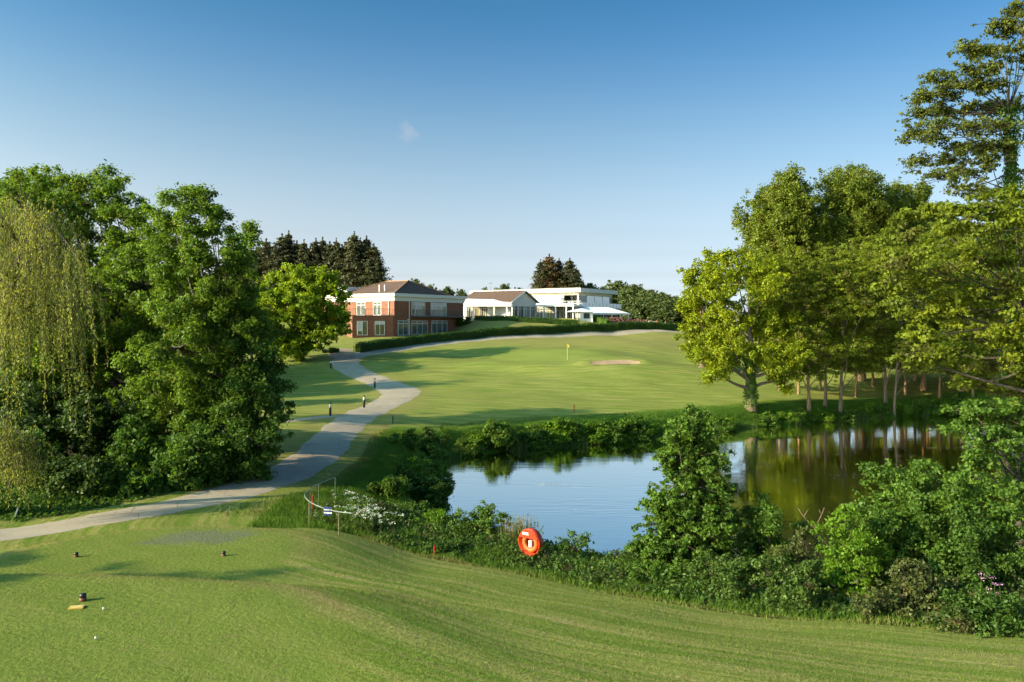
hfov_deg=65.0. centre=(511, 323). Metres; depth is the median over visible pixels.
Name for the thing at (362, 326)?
window
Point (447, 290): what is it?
background tree
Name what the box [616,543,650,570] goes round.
bush
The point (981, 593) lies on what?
pink flowers
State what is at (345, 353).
path
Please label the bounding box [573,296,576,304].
window
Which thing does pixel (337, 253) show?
conifer tree
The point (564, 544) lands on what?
bush
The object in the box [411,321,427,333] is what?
window
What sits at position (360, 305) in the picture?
window
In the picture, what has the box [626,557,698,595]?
bush
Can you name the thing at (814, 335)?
alder tree
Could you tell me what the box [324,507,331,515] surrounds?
warning sign
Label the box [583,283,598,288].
background tree
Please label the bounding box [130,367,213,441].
bush
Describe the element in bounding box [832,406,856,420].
bush
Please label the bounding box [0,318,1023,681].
ground
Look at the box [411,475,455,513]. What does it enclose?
bush
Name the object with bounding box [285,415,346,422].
path
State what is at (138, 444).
bush
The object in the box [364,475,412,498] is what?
bush
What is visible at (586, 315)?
window
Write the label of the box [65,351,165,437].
bush
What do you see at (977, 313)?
slim tree
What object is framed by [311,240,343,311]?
conifer tree
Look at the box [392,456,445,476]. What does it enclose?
bush
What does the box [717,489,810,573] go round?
bush
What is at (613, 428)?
bush
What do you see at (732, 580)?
bush
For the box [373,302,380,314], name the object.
window
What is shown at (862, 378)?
oak tree
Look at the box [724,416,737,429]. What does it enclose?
bush
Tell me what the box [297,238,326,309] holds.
conifer tree
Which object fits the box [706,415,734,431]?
bush
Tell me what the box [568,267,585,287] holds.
conifer tree
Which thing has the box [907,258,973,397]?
slim tree
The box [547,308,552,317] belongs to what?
window
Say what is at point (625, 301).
background tree
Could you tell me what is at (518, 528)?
reed clump
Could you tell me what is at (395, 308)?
brick clubhouse
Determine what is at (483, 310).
window
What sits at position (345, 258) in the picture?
conifer tree
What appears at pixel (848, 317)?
alder tree
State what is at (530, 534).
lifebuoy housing
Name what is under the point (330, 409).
bollard light
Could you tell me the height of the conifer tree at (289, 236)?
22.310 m
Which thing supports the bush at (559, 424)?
on the ground at (474, 382)
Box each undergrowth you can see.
[0,467,211,521]
[304,496,1023,630]
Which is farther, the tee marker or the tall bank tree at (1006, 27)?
the tall bank tree at (1006, 27)
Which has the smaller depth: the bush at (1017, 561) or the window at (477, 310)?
the bush at (1017, 561)
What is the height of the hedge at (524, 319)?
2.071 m
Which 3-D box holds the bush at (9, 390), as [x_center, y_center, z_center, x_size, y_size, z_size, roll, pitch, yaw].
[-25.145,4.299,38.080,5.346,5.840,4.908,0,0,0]
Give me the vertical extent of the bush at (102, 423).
4.495 m
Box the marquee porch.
[567,308,592,321]
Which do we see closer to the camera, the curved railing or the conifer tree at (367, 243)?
the curved railing
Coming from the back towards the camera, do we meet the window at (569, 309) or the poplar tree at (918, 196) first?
the window at (569, 309)
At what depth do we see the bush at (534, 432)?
58.99 m
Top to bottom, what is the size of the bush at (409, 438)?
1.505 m
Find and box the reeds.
[449,408,934,460]
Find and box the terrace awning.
[574,307,629,318]
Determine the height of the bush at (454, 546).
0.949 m
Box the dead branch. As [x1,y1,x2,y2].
[798,508,823,555]
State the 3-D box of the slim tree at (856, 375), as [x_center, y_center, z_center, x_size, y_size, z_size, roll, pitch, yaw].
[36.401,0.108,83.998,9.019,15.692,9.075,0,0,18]
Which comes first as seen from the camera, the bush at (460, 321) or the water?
the water
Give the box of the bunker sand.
[590,360,641,364]
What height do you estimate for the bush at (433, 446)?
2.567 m
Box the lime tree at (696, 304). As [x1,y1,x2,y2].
[672,246,741,367]
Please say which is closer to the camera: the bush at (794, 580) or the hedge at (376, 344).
the bush at (794, 580)
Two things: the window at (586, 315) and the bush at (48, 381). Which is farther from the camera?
the window at (586, 315)
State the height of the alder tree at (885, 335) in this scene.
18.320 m
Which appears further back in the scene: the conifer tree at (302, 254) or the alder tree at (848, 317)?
the conifer tree at (302, 254)
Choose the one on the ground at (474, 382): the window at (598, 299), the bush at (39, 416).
the bush at (39, 416)
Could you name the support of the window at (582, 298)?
in the terrace building
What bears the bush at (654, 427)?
on the ground at (474, 382)
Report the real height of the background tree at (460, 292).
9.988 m
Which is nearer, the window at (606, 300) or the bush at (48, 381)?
the bush at (48, 381)
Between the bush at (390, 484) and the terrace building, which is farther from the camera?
the terrace building
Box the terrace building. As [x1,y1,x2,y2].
[470,287,621,314]
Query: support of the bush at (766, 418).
on the ground at (474, 382)
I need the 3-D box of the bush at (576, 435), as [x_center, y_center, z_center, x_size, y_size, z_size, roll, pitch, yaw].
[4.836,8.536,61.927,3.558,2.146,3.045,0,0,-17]
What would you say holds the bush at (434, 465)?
on the ground at (474, 382)
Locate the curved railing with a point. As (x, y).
(310, 502)
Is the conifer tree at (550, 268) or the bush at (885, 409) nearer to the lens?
the bush at (885, 409)
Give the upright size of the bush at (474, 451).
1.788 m
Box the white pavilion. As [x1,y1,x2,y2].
[463,290,583,319]
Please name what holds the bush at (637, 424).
on the ground at (474, 382)
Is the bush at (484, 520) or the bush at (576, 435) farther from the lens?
the bush at (576, 435)
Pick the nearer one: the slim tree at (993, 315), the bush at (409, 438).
the bush at (409, 438)
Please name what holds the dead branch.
on the ground at (474, 382)
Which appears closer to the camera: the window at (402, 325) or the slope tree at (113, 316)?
the slope tree at (113, 316)
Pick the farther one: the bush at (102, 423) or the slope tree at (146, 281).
the slope tree at (146, 281)
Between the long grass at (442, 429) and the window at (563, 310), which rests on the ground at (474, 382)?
the long grass at (442, 429)
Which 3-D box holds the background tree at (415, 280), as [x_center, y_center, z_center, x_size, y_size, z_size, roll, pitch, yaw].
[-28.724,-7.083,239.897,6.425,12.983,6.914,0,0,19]
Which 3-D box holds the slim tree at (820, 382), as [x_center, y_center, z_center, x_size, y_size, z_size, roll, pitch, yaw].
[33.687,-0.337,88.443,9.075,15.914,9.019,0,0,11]
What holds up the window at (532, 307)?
in the white pavilion
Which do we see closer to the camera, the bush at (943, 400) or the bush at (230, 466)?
the bush at (230, 466)
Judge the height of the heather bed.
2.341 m
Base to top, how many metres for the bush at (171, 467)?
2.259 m
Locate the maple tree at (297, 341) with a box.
[254,258,353,360]
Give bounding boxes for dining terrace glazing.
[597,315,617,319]
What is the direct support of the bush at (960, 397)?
on the ground at (474, 382)
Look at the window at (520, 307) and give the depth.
154.47 m
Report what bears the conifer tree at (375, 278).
on the ground at (474, 382)
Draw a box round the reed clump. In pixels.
[491,514,538,550]
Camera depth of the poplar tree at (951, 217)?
115.88 m
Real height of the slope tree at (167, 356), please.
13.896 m
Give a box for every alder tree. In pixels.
[758,245,846,413]
[794,242,873,408]
[810,249,888,415]
[845,232,925,402]
[877,229,959,417]
[904,217,975,391]
[940,229,1005,391]
[971,222,1023,384]
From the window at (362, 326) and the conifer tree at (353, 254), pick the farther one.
the conifer tree at (353, 254)
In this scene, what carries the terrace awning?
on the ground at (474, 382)
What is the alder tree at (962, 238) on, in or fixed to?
on the ground at (474, 382)
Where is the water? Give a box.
[444,414,1023,562]
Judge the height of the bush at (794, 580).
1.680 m
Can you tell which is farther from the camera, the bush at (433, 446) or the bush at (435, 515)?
the bush at (433, 446)
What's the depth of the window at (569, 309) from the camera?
160.43 m
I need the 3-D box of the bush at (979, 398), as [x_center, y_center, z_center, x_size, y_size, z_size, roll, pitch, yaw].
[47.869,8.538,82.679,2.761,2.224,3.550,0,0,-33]
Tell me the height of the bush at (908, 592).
1.744 m
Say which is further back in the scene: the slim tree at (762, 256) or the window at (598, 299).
the window at (598, 299)
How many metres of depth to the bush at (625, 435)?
62.93 m
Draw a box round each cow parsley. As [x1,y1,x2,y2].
[330,489,369,507]
[334,500,408,537]
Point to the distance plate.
(73, 607)
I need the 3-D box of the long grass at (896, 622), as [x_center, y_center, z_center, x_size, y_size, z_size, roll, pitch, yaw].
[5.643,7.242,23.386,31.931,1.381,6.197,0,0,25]
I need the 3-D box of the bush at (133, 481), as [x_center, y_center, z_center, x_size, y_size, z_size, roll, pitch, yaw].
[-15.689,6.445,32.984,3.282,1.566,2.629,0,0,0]
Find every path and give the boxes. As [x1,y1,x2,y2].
[0,329,684,540]
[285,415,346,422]
[327,348,354,357]
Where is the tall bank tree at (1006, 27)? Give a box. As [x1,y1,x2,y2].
[893,0,1023,527]
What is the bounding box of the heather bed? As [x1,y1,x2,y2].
[605,317,644,323]
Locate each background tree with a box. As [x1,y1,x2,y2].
[411,278,424,285]
[439,286,455,295]
[452,288,467,295]
[494,283,510,289]
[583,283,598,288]
[597,280,628,316]
[617,284,646,319]
[630,289,657,321]
[644,292,678,322]
[657,296,689,323]
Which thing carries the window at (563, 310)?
in the white pavilion
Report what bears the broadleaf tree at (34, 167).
on the ground at (474, 382)
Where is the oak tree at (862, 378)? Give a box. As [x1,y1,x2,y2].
[818,243,893,381]
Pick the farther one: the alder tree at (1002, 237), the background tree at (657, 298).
the background tree at (657, 298)
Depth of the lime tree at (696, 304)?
101.12 m
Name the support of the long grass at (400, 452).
on the ground at (474, 382)
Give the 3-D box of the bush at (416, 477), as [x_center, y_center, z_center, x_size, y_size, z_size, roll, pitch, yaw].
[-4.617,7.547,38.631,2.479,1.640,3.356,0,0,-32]
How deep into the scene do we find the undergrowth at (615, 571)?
24.60 m
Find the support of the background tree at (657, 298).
on the ground at (474, 382)
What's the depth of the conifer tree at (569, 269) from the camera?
225.59 m
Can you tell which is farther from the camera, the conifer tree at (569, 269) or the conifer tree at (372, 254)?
the conifer tree at (569, 269)
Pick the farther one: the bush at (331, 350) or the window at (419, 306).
the window at (419, 306)
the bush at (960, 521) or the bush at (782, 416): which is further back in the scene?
the bush at (782, 416)
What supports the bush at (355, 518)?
on the ground at (474, 382)
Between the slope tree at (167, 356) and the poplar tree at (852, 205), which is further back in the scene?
the poplar tree at (852, 205)
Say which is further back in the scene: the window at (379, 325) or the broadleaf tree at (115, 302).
the window at (379, 325)
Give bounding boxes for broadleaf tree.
[0,159,204,456]
[0,163,94,322]
[103,182,275,436]
[220,219,273,358]
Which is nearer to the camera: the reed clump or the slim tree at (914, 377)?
the reed clump
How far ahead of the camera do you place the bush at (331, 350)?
112.99 m
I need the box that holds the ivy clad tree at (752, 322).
[688,247,814,411]
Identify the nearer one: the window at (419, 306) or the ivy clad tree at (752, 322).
the ivy clad tree at (752, 322)
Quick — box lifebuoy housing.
[518,528,542,555]
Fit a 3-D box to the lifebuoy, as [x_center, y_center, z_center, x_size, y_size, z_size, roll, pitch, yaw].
[0.594,7.091,25.976,0.630,0.630,0.130,0,0,38]
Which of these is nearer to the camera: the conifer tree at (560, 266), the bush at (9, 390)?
the bush at (9, 390)
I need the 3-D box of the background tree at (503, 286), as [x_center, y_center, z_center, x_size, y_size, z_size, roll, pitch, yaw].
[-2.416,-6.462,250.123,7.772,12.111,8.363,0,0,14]
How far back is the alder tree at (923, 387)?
87.77 m
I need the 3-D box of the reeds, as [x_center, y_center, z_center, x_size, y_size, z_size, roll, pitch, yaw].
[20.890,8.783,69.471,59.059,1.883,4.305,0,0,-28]
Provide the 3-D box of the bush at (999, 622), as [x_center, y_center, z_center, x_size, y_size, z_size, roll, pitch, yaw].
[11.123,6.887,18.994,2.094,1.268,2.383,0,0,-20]
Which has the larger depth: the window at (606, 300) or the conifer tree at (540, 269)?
the conifer tree at (540, 269)
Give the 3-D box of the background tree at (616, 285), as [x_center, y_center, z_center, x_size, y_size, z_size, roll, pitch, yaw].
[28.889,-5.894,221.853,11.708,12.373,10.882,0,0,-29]
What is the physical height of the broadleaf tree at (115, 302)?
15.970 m
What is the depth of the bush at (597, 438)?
61.34 m
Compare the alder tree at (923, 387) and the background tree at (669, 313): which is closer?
the alder tree at (923, 387)
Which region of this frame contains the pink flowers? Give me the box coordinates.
[977,573,1021,615]
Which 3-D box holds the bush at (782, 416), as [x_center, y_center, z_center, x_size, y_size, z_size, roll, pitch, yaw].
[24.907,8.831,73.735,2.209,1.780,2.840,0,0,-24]
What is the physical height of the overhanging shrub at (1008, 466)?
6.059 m
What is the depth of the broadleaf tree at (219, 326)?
35.88 m
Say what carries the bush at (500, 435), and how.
on the ground at (474, 382)
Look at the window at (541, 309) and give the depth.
163.03 m
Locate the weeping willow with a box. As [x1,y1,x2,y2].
[0,194,108,508]
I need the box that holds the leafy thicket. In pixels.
[160,322,299,486]
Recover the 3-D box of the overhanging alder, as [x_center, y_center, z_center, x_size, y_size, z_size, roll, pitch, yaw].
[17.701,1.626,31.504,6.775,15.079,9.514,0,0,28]
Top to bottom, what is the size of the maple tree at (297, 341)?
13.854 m
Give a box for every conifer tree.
[238,248,261,294]
[252,238,276,309]
[259,233,297,309]
[276,230,298,286]
[284,239,316,308]
[292,240,299,262]
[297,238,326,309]
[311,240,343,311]
[318,237,326,262]
[324,238,346,285]
[336,239,360,286]
[339,231,369,286]
[353,243,393,286]
[354,235,384,286]
[367,255,386,285]
[528,253,567,288]
[531,259,549,288]
[554,258,567,287]
[554,258,587,287]
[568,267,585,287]
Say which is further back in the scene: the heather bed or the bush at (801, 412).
the heather bed
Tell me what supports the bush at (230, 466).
on the ground at (474, 382)
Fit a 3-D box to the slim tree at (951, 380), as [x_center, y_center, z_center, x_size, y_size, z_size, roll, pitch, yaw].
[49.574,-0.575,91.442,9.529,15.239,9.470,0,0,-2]
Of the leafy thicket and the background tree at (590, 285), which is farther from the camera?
the background tree at (590, 285)
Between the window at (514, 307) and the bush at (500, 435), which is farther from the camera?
the window at (514, 307)
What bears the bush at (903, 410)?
on the ground at (474, 382)
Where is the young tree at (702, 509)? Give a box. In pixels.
[623,403,749,573]
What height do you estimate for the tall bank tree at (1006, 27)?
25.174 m
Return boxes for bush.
[0,355,38,429]
[0,375,90,478]
[0,423,63,492]
[3,356,93,418]
[34,453,126,498]
[53,385,151,460]
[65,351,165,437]
[80,466,169,498]
[101,409,200,478]
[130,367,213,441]
[148,447,236,491]
[205,452,254,479]
[322,346,339,352]
[348,512,376,528]
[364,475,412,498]
[385,500,433,514]
[387,427,427,450]
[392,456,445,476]
[392,463,438,496]
[410,441,453,479]
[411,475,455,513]
[411,508,453,532]
[417,426,454,457]
[418,460,456,498]
[420,534,487,558]
[444,500,511,537]
[454,436,485,457]
[455,318,471,325]
[464,432,490,452]
[480,416,517,449]
[514,423,554,448]
[541,430,562,447]
[542,416,578,444]
[553,528,594,555]
[562,422,596,444]
[577,421,613,443]
[589,418,626,443]
[603,419,635,441]
[611,414,651,440]
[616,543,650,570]
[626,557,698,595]
[642,418,667,438]
[685,545,773,600]
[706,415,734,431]
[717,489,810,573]
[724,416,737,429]
[749,554,832,609]
[754,411,784,426]
[763,525,825,582]
[776,411,801,424]
[788,406,816,423]
[808,408,836,421]
[808,503,894,602]
[822,455,1023,594]
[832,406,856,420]
[847,556,980,634]
[873,401,897,417]
[891,401,918,416]
[891,484,1023,593]
[909,396,942,415]
[927,397,956,414]
[929,581,1023,639]
[939,392,974,414]
[974,397,994,412]
[990,523,1023,601]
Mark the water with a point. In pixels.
(596, 491)
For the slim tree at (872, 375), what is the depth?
89.84 m
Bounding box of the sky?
[0,0,1023,320]
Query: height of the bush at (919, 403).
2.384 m
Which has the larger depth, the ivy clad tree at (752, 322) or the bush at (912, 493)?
the ivy clad tree at (752, 322)
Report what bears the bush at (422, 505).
on the ground at (474, 382)
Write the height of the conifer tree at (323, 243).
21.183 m
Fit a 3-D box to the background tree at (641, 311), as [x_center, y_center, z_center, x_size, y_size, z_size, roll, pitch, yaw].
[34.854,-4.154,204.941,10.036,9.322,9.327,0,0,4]
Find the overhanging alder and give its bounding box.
[865,183,1023,404]
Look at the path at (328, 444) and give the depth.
42.15 m
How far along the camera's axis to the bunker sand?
99.27 m
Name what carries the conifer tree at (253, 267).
on the ground at (474, 382)
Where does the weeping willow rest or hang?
on the ground at (474, 382)
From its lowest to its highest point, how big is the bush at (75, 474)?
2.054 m
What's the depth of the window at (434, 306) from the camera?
139.57 m
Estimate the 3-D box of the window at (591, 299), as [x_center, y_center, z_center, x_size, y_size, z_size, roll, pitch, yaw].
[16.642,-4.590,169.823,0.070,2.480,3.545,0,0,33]
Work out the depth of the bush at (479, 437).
57.17 m
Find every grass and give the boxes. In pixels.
[211,426,448,516]
[293,497,1023,638]
[439,388,1007,456]
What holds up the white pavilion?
on the ground at (474, 382)
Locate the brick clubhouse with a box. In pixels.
[324,280,472,337]
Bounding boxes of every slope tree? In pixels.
[51,283,115,366]
[106,265,163,373]
[162,286,208,368]
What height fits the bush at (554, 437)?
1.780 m
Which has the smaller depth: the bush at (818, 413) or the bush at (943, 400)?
the bush at (818, 413)
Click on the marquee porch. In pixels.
(586, 315)
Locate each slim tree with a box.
[747,248,819,390]
[758,259,836,394]
[797,251,855,389]
[819,248,906,396]
[839,248,908,387]
[874,268,939,394]
[888,244,963,380]
[906,261,980,382]
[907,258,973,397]
[930,263,1006,396]
[974,282,1020,378]
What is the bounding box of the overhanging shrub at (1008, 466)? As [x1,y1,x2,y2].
[926,396,1023,522]
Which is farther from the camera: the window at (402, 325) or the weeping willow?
the window at (402, 325)
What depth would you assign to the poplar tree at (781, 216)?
103.47 m
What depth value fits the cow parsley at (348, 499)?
30.42 m
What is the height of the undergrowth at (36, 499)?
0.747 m
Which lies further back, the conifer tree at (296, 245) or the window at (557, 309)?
the conifer tree at (296, 245)
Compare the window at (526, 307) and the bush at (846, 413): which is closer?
the bush at (846, 413)
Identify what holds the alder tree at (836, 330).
on the ground at (474, 382)
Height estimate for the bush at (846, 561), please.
3.205 m
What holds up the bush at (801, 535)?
on the ground at (474, 382)
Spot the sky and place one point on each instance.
(471, 142)
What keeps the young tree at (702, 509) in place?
on the ground at (474, 382)
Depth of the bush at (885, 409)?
78.47 m
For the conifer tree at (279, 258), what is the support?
on the ground at (474, 382)
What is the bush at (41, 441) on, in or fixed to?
on the ground at (474, 382)
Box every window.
[357,302,365,313]
[357,321,367,334]
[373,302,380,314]
[375,321,384,334]
[398,321,407,334]
[411,302,424,315]
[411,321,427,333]
[431,303,446,315]
[431,321,446,332]
[475,308,479,315]
[481,308,485,315]
[513,306,516,316]
[519,306,522,317]
[525,306,528,316]
[531,306,534,317]
[540,308,545,317]
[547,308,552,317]
[554,308,559,317]
[561,308,565,317]
[568,308,571,317]
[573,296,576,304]
[579,295,586,304]
[584,313,589,318]
[587,296,594,302]
[595,296,601,302]
[602,296,609,303]
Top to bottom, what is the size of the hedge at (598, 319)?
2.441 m
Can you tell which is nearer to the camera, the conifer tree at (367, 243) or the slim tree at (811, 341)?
the slim tree at (811, 341)
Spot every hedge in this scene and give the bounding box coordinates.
[353,321,685,352]
[473,315,579,324]
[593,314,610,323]
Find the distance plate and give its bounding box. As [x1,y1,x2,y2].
[68,605,84,609]
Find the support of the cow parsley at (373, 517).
on the ground at (474, 382)
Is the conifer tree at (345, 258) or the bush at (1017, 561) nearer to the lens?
the bush at (1017, 561)
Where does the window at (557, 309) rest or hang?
in the white pavilion
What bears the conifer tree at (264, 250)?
on the ground at (474, 382)
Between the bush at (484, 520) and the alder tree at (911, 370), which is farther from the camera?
the alder tree at (911, 370)
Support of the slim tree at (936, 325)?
on the ground at (474, 382)
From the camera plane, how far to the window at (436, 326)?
139.48 m
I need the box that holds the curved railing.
[304,477,353,535]
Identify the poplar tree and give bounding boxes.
[729,161,842,339]
[809,159,907,256]
[868,176,946,265]
[928,199,976,248]
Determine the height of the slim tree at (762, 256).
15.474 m
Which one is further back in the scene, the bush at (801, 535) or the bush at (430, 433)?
the bush at (430, 433)
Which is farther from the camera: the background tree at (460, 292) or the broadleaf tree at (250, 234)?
the background tree at (460, 292)

